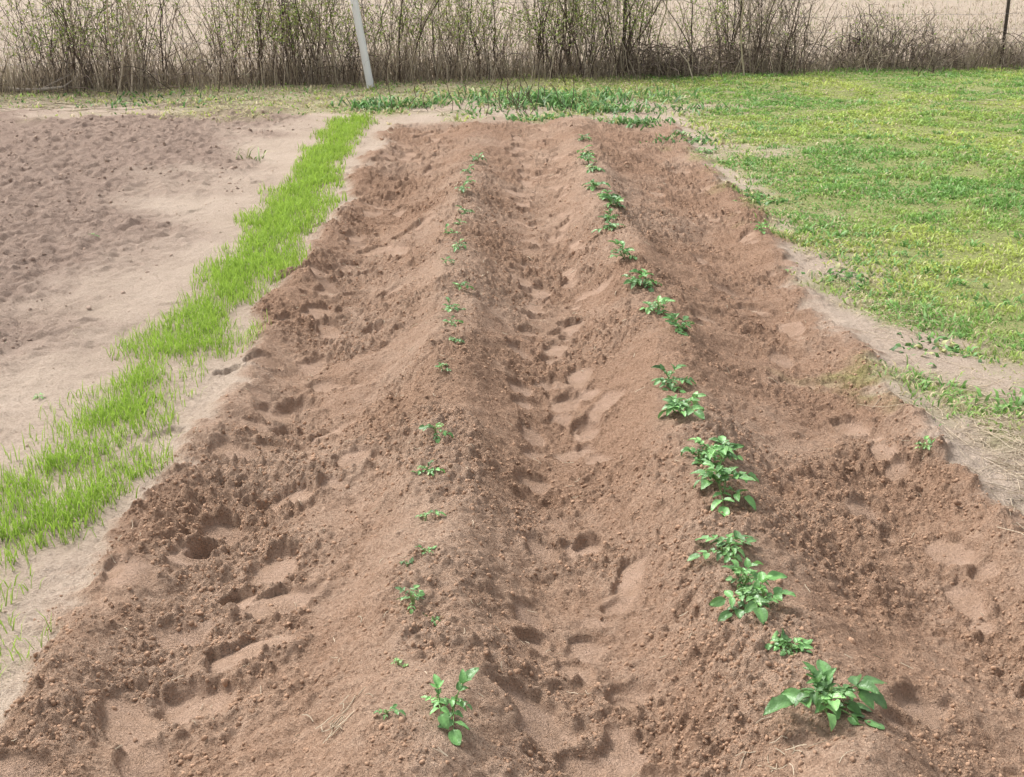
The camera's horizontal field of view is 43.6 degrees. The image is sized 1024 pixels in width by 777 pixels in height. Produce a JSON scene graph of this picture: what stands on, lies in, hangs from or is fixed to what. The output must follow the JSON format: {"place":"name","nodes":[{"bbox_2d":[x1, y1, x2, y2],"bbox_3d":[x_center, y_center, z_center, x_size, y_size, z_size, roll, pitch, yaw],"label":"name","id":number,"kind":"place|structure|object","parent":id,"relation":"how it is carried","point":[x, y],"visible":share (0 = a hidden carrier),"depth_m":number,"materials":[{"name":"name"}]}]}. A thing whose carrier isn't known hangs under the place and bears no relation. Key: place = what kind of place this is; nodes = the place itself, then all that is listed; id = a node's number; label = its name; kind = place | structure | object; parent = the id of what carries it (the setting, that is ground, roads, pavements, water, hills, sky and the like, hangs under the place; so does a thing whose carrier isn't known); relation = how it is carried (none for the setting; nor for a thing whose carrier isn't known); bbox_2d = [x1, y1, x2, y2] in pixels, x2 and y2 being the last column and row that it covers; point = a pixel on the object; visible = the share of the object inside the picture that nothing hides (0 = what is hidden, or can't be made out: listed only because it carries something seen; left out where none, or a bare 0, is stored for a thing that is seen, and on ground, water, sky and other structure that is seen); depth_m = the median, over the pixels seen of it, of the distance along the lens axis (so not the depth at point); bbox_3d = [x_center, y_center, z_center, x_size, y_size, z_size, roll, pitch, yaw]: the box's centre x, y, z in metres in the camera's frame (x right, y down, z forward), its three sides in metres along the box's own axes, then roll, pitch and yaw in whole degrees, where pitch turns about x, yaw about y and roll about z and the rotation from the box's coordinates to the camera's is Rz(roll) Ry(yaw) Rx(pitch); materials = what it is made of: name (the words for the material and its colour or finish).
{"place":"outdoors","nodes":[
{"label":"outdoors","id":0,"kind":"place"},
{"bbox_2d":[0,111,377,675],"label":"seedling grass","id":1,"kind":"structure","parent":0,"point":[319,165],"depth_m":5.13,"materials":[{"name":"green plant"}]},
{"bbox_2d":[0,0,1023,776],"bbox_3d":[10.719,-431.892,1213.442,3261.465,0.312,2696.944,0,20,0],"label":"ground","id":2,"kind":"structure","parent":0,"point":[376,168],"depth_m":4.10,"materials":[{"name":"soil"}]},
{"bbox_2d":[32,393,45,398],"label":"weed plant","id":3,"kind":"object","parent":2,"relation":"on","point":[37,397],"visible":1,"depth_m":4.63,"materials":[{"name":"green plant"}]},
{"bbox_2d":[0,70,79,92],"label":"fallen branch","id":4,"kind":"object","parent":2,"relation":"on","point":[45,88],"visible":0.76,"depth_m":13.45,"materials":[{"name":"brown wood"}]},
{"bbox_2d":[14,86,310,113],"bbox_3d":[-3.602,-2.925,12.884,2.998,0.094,2.300,0,20,0],"label":"weed clump","id":5,"kind":"object","parent":2,"relation":"on","point":[138,104],"visible":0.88,"depth_m":12.88,"materials":[{"name":"green plant"}]},
{"bbox_2d":[236,146,269,160],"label":"weed clump","id":6,"kind":"object","parent":2,"relation":"on","point":[259,158],"visible":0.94,"depth_m":9.58,"materials":[{"name":"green plant"}]},
{"bbox_2d":[350,0,373,87],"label":"white pole","id":7,"kind":"object","parent":2,"relation":"on","point":[362,42],"visible":0.9,"depth_m":13.68,"materials":[{"name":"plastic"}]},
{"bbox_2d":[328,92,426,111],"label":"weed clump","id":8,"kind":"object","parent":2,"relation":"on","point":[372,101],"visible":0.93,"depth_m":12.24,"materials":[{"name":"green plant"}]},
{"bbox_2d":[373,704,405,719],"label":"potato plant","id":9,"kind":"object","parent":2,"relation":"on","point":[395,710],"visible":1,"depth_m":2.46,"materials":[{"name":"green plant"}]},
{"bbox_2d":[391,657,407,666],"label":"weed plant","id":10,"kind":"object","parent":2,"relation":"on","point":[399,661],"visible":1,"depth_m":2.69,"materials":[{"name":"green plant"}]},
{"bbox_2d":[399,557,413,566],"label":"potato plant","id":11,"kind":"object","parent":2,"relation":"on","point":[407,563],"visible":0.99,"depth_m":3.12,"materials":[{"name":"green plant"}]},
{"bbox_2d":[394,585,424,613],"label":"potato plant","id":12,"kind":"object","parent":2,"relation":"on","point":[421,593],"visible":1,"depth_m":2.92,"materials":[{"name":"green plant"}]},
{"bbox_2d":[415,545,436,554],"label":"potato plant","id":13,"kind":"object","parent":2,"relation":"on","point":[425,549],"visible":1,"depth_m":3.15,"materials":[{"name":"green plant"}]},
{"bbox_2d":[395,95,458,108],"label":"weed clump","id":14,"kind":"object","parent":2,"relation":"on","point":[429,102],"visible":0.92,"depth_m":12.34,"materials":[{"name":"green plant"}]},
{"bbox_2d":[410,459,444,475],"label":"potato plant","id":15,"kind":"object","parent":2,"relation":"on","point":[430,470],"visible":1,"depth_m":3.65,"materials":[{"name":"green plant"}]},
{"bbox_2d":[415,509,446,520],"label":"potato plant","id":16,"kind":"object","parent":2,"relation":"on","point":[431,511],"visible":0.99,"depth_m":3.37,"materials":[{"name":"green plant"}]},
{"bbox_2d":[423,613,440,625],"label":"potato plant","id":17,"kind":"object","parent":2,"relation":"on","point":[433,618],"visible":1,"depth_m":2.86,"materials":[{"name":"green plant"}]},
{"bbox_2d":[419,422,453,443],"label":"potato plant","id":18,"kind":"object","parent":2,"relation":"on","point":[422,426],"visible":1,"depth_m":3.88,"materials":[{"name":"green plant"}]},
{"bbox_2d":[434,362,451,370],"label":"potato plant","id":19,"kind":"object","parent":2,"relation":"on","point":[440,364],"visible":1,"depth_m":4.41,"materials":[{"name":"green plant"}]},
{"bbox_2d":[440,256,454,264],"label":"potato plant","id":20,"kind":"object","parent":2,"relation":"on","point":[446,260],"visible":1,"depth_m":5.87,"materials":[{"name":"green plant"}]},
{"bbox_2d":[421,667,478,745],"bbox_3d":[-0.122,0.611,2.459,0.115,0.096,0.134,0,20,0],"label":"potato plant","id":21,"kind":"object","parent":2,"relation":"on","point":[447,722],"visible":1,"depth_m":2.47,"materials":[{"name":"green plant"}]},
{"bbox_2d":[443,223,459,233],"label":"potato plant","id":22,"kind":"object","parent":2,"relation":"on","point":[447,224],"visible":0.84,"depth_m":6.56,"materials":[{"name":"green plant"}]},
{"bbox_2d":[442,297,464,311],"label":"potato plant","id":23,"kind":"object","parent":2,"relation":"on","point":[448,308],"visible":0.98,"depth_m":5.19,"materials":[{"name":"green plant"}]},
{"bbox_2d":[443,315,463,325],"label":"potato plant","id":24,"kind":"object","parent":2,"relation":"on","point":[451,323],"visible":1,"depth_m":4.95,"materials":[{"name":"green plant"}]},
{"bbox_2d":[449,337,464,342],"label":"potato plant","id":25,"kind":"object","parent":2,"relation":"on","point":[459,340],"visible":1,"depth_m":4.68,"materials":[{"name":"green plant"}]},
{"bbox_2d":[452,239,466,251],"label":"potato plant","id":26,"kind":"object","parent":2,"relation":"on","point":[458,244],"visible":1,"depth_m":6.16,"materials":[{"name":"green plant"}]},
{"bbox_2d":[454,181,469,192],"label":"potato plant","id":27,"kind":"object","parent":2,"relation":"on","point":[462,189],"visible":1,"depth_m":7.40,"materials":[{"name":"green plant"}]},
{"bbox_2d":[453,281,473,289],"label":"potato plant","id":28,"kind":"object","parent":2,"relation":"on","point":[463,284],"visible":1,"depth_m":5.50,"materials":[{"name":"green plant"}]},
{"bbox_2d":[456,205,474,213],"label":"potato plant","id":29,"kind":"object","parent":2,"relation":"on","point":[465,210],"visible":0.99,"depth_m":7.08,"materials":[{"name":"green plant"}]},
{"bbox_2d":[460,164,473,173],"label":"potato plant","id":30,"kind":"object","parent":2,"relation":"on","point":[469,168],"visible":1,"depth_m":8.25,"materials":[{"name":"green plant"}]},
{"bbox_2d":[398,80,548,104],"bbox_3d":[-0.402,-3.002,12.973,2.013,0.141,1.562,0,20,0],"label":"weed clump","id":31,"kind":"object","parent":2,"relation":"on","point":[471,94],"visible":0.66,"depth_m":12.89,"materials":[{"name":"green plant"}]},
{"bbox_2d":[470,152,486,161],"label":"potato plant","id":32,"kind":"object","parent":2,"relation":"on","point":[478,157],"visible":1,"depth_m":8.77,"materials":[{"name":"green plant"}]},
{"bbox_2d":[448,106,509,118],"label":"weed clump","id":33,"kind":"object","parent":2,"relation":"on","point":[490,112],"visible":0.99,"depth_m":11.82,"materials":[{"name":"green plant"}]},
{"bbox_2d":[386,72,584,116],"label":"dead stalks","id":34,"kind":"object","parent":2,"relation":"on","point":[527,94],"visible":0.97,"depth_m":11.93,"materials":[{"name":"beige plant"}]},
{"bbox_2d":[428,93,585,113],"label":"weed clump","id":35,"kind":"object","parent":2,"relation":"on","point":[481,102],"visible":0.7,"depth_m":12.22,"materials":[{"name":"green plant"}]},
{"bbox_2d":[0,0,1022,80],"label":"wire fence","id":36,"kind":"object","parent":2,"relation":"on","point":[1006,15],"visible":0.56,"depth_m":14.98,"materials":[{"name":"metal"}]},
{"bbox_2d":[0,0,1023,96],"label":"dry brush","id":37,"kind":"object","parent":2,"relation":"on","point":[884,45],"visible":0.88,"depth_m":14.53,"materials":[{"name":"brown plant"}]},
{"bbox_2d":[0,0,1022,63],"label":"brush leaves","id":38,"kind":"object","parent":37,"relation":"attached to","point":[290,22],"visible":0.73,"depth_m":14.12,"materials":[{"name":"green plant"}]},
{"bbox_2d":[0,25,1023,97],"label":"dead grass","id":39,"kind":"structure","parent":2,"relation":"on","point":[12,84],"depth_m":14.32,"materials":[{"name":"plant"}]},
{"bbox_2d":[0,77,1023,776],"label":"straw debris","id":40,"kind":"object","parent":2,"relation":"on","point":[888,333],"visible":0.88,"depth_m":4.55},
{"bbox_2d":[0,0,1023,84],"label":"field stubble","id":41,"kind":"object","parent":2,"relation":"on","point":[816,16],"visible":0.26,"depth_m":21.48,"materials":[{"name":"beige plant"}]},
{"bbox_2d":[481,111,583,122],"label":"weed clump","id":42,"kind":"object","parent":2,"relation":"on","point":[514,117],"visible":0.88,"depth_m":11.36,"materials":[{"name":"green plant"}]},
{"bbox_2d":[490,83,626,111],"bbox_3d":[0.474,-2.837,12.404,1.425,0.189,1.263,0,20,0],"label":"weed clump","id":43,"kind":"object","parent":2,"relation":"on","point":[550,97],"visible":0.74,"depth_m":12.40,"materials":[{"name":"green plant"}]},
{"bbox_2d":[578,133,591,140],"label":"potato plant","id":44,"kind":"object","parent":2,"relation":"on","point":[582,137],"visible":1,"depth_m":9.73,"materials":[{"name":"green plant"}]},
{"bbox_2d":[577,145,593,155],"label":"potato plant","id":45,"kind":"object","parent":2,"relation":"on","point":[584,153],"visible":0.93,"depth_m":8.96,"materials":[{"name":"green plant"}]},
{"bbox_2d":[577,153,596,163],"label":"potato plant","id":46,"kind":"object","parent":2,"relation":"on","point":[588,158],"visible":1,"depth_m":8.43,"materials":[{"name":"green plant"}]},
{"bbox_2d":[585,163,604,172],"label":"potato plant","id":47,"kind":"object","parent":2,"relation":"on","point":[591,168],"visible":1,"depth_m":8.07,"materials":[{"name":"green plant"}]},
{"bbox_2d":[582,179,610,190],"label":"potato plant","id":48,"kind":"object","parent":2,"relation":"on","point":[593,184],"visible":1,"depth_m":7.66,"materials":[{"name":"green plant"}]},
{"bbox_2d":[536,95,658,115],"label":"weed clump","id":49,"kind":"object","parent":2,"relation":"on","point":[613,108],"visible":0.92,"depth_m":11.92,"materials":[{"name":"green plant"}]},
{"bbox_2d":[591,221,625,232],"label":"potato plant","id":50,"kind":"object","parent":2,"relation":"on","point":[612,225],"visible":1,"depth_m":6.57,"materials":[{"name":"green plant"}]},
{"bbox_2d":[598,208,618,221],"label":"potato plant","id":51,"kind":"object","parent":2,"relation":"on","point":[608,217],"visible":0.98,"depth_m":6.83,"materials":[{"name":"green plant"}]},
{"bbox_2d":[597,189,620,199],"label":"potato plant","id":52,"kind":"object","parent":2,"relation":"on","point":[606,194],"visible":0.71,"depth_m":7.31,"materials":[{"name":"green plant"}]},
{"bbox_2d":[514,83,708,106],"bbox_3d":[1.072,-2.975,12.885,1.572,0.162,1.880,17,26,39],"label":"weed clump","id":53,"kind":"object","parent":2,"relation":"on","point":[623,95],"visible":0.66,"depth_m":12.93,"materials":[{"name":"green plant"}]},
{"bbox_2d":[598,195,625,208],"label":"potato plant","id":54,"kind":"object","parent":2,"relation":"on","point":[615,198],"visible":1,"depth_m":7.03,"materials":[{"name":"green plant"}]},
{"bbox_2d":[608,239,636,259],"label":"potato plant","id":55,"kind":"object","parent":2,"relation":"on","point":[617,242],"visible":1,"depth_m":5.99,"materials":[{"name":"green plant"}]},
{"bbox_2d":[566,110,684,129],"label":"weed clump","id":56,"kind":"object","parent":2,"relation":"on","point":[637,120],"visible":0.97,"depth_m":11.10,"materials":[{"name":"green plant"}]},
{"bbox_2d":[622,269,661,291],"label":"potato plant","id":57,"kind":"object","parent":2,"relation":"on","point":[634,280],"visible":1,"depth_m":5.62,"materials":[{"name":"green plant"}]},
{"bbox_2d":[639,295,675,317],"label":"potato plant","id":58,"kind":"object","parent":2,"relation":"on","point":[663,300],"visible":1,"depth_m":5.25,"materials":[{"name":"green plant"}]},
{"bbox_2d":[651,363,695,392],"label":"potato plant","id":59,"kind":"object","parent":2,"relation":"on","point":[670,384],"visible":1,"depth_m":4.36,"materials":[{"name":"green plant"}]},
{"bbox_2d":[662,313,694,335],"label":"potato plant","id":60,"kind":"object","parent":2,"relation":"on","point":[679,328],"visible":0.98,"depth_m":4.89,"materials":[{"name":"green plant"}]},
{"bbox_2d":[658,391,706,419],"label":"potato plant","id":61,"kind":"object","parent":2,"relation":"on","point":[678,404],"visible":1,"depth_m":4.03,"materials":[{"name":"green plant"}]},
{"bbox_2d":[639,129,729,145],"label":"weed clump","id":62,"kind":"object","parent":2,"relation":"on","point":[697,139],"visible":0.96,"depth_m":10.27,"materials":[{"name":"green plant"}]},
{"bbox_2d":[627,102,773,116],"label":"weed clump","id":63,"kind":"object","parent":2,"relation":"on","point":[687,109],"visible":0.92,"depth_m":12.01,"materials":[{"name":"green plant"}]},
{"bbox_2d":[696,147,716,153],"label":"weed plant","id":64,"kind":"object","parent":2,"relation":"on","point":[705,149],"visible":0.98,"depth_m":9.87,"materials":[{"name":"green plant"}]},
{"bbox_2d":[680,437,738,468],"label":"potato plant","id":65,"kind":"object","parent":2,"relation":"on","point":[710,451],"visible":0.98,"depth_m":3.70,"materials":[{"name":"green plant"}]},
{"bbox_2d":[693,436,743,464],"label":"potato plant","id":66,"kind":"object","parent":2,"relation":"on","point":[725,446],"visible":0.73,"depth_m":3.76,"materials":[{"name":"green plant"}]},
{"bbox_2d":[686,530,758,565],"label":"potato plant","id":67,"kind":"object","parent":2,"relation":"on","point":[729,542],"visible":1,"depth_m":3.16,"materials":[{"name":"green plant"}]},
{"bbox_2d":[690,465,758,515],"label":"potato plant","id":68,"kind":"object","parent":2,"relation":"on","point":[724,473],"visible":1,"depth_m":3.42,"materials":[{"name":"green plant"}]},
{"bbox_2d":[721,558,770,603],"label":"potato plant","id":69,"kind":"object","parent":2,"relation":"on","point":[737,570],"visible":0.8,"depth_m":3.04,"materials":[{"name":"green plant"}]},
{"bbox_2d":[709,570,795,624],"bbox_3d":[0.551,0.473,2.927,0.163,0.093,0.178,17,26,39],"label":"potato plant","id":70,"kind":"object","parent":2,"relation":"on","point":[760,612],"visible":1,"depth_m":2.93,"materials":[{"name":"green plant"}]},
{"bbox_2d":[753,221,768,233],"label":"weed plant","id":71,"kind":"object","parent":2,"relation":"on","point":[761,229],"visible":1,"depth_m":7.05,"materials":[{"name":"green plant"}]},
{"bbox_2d":[732,189,804,207],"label":"weed clump","id":72,"kind":"object","parent":2,"relation":"on","point":[767,198],"visible":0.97,"depth_m":8.07,"materials":[{"name":"green plant"}]},
{"bbox_2d":[765,628,813,655],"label":"potato plant","id":73,"kind":"object","parent":2,"relation":"on","point":[785,639],"visible":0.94,"depth_m":2.75,"materials":[{"name":"green plant"}]},
{"bbox_2d":[763,659,886,730],"bbox_3d":[0.637,0.613,2.523,0.199,0.094,0.242,15,25,36],"label":"potato plant","id":74,"kind":"object","parent":2,"relation":"on","point":[826,692],"visible":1,"depth_m":2.52,"materials":[{"name":"green plant"}]},
{"bbox_2d":[642,64,1023,417],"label":"lawn weeds","id":75,"kind":"object","parent":2,"relation":"on","point":[836,233],"visible":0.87,"depth_m":8.28,"materials":[{"name":"green plant"}]},
{"bbox_2d":[785,262,906,291],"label":"weed clump","id":76,"kind":"object","parent":2,"relation":"on","point":[837,266],"visible":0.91,"depth_m":6.35,"materials":[{"name":"green plant"}]},
{"bbox_2d":[914,435,936,449],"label":"weed plant","id":77,"kind":"object","parent":2,"relation":"on","point":[928,441],"visible":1,"depth_m":4.04,"materials":[{"name":"green plant"}]},
{"bbox_2d":[889,332,993,366],"bbox_3d":[1.718,-0.175,5.250,0.383,0.047,0.469,-7,21,-19],"label":"weed clump","id":78,"kind":"object","parent":2,"relation":"on","point":[950,349],"visible":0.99,"depth_m":5.24,"materials":[{"name":"green plant"}]},
{"bbox_2d":[0,64,1023,431],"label":"lawn grass","id":79,"kind":"structure","parent":0,"point":[894,110],"depth_m":9.64,"materials":[{"name":"green plant"}]}
]}

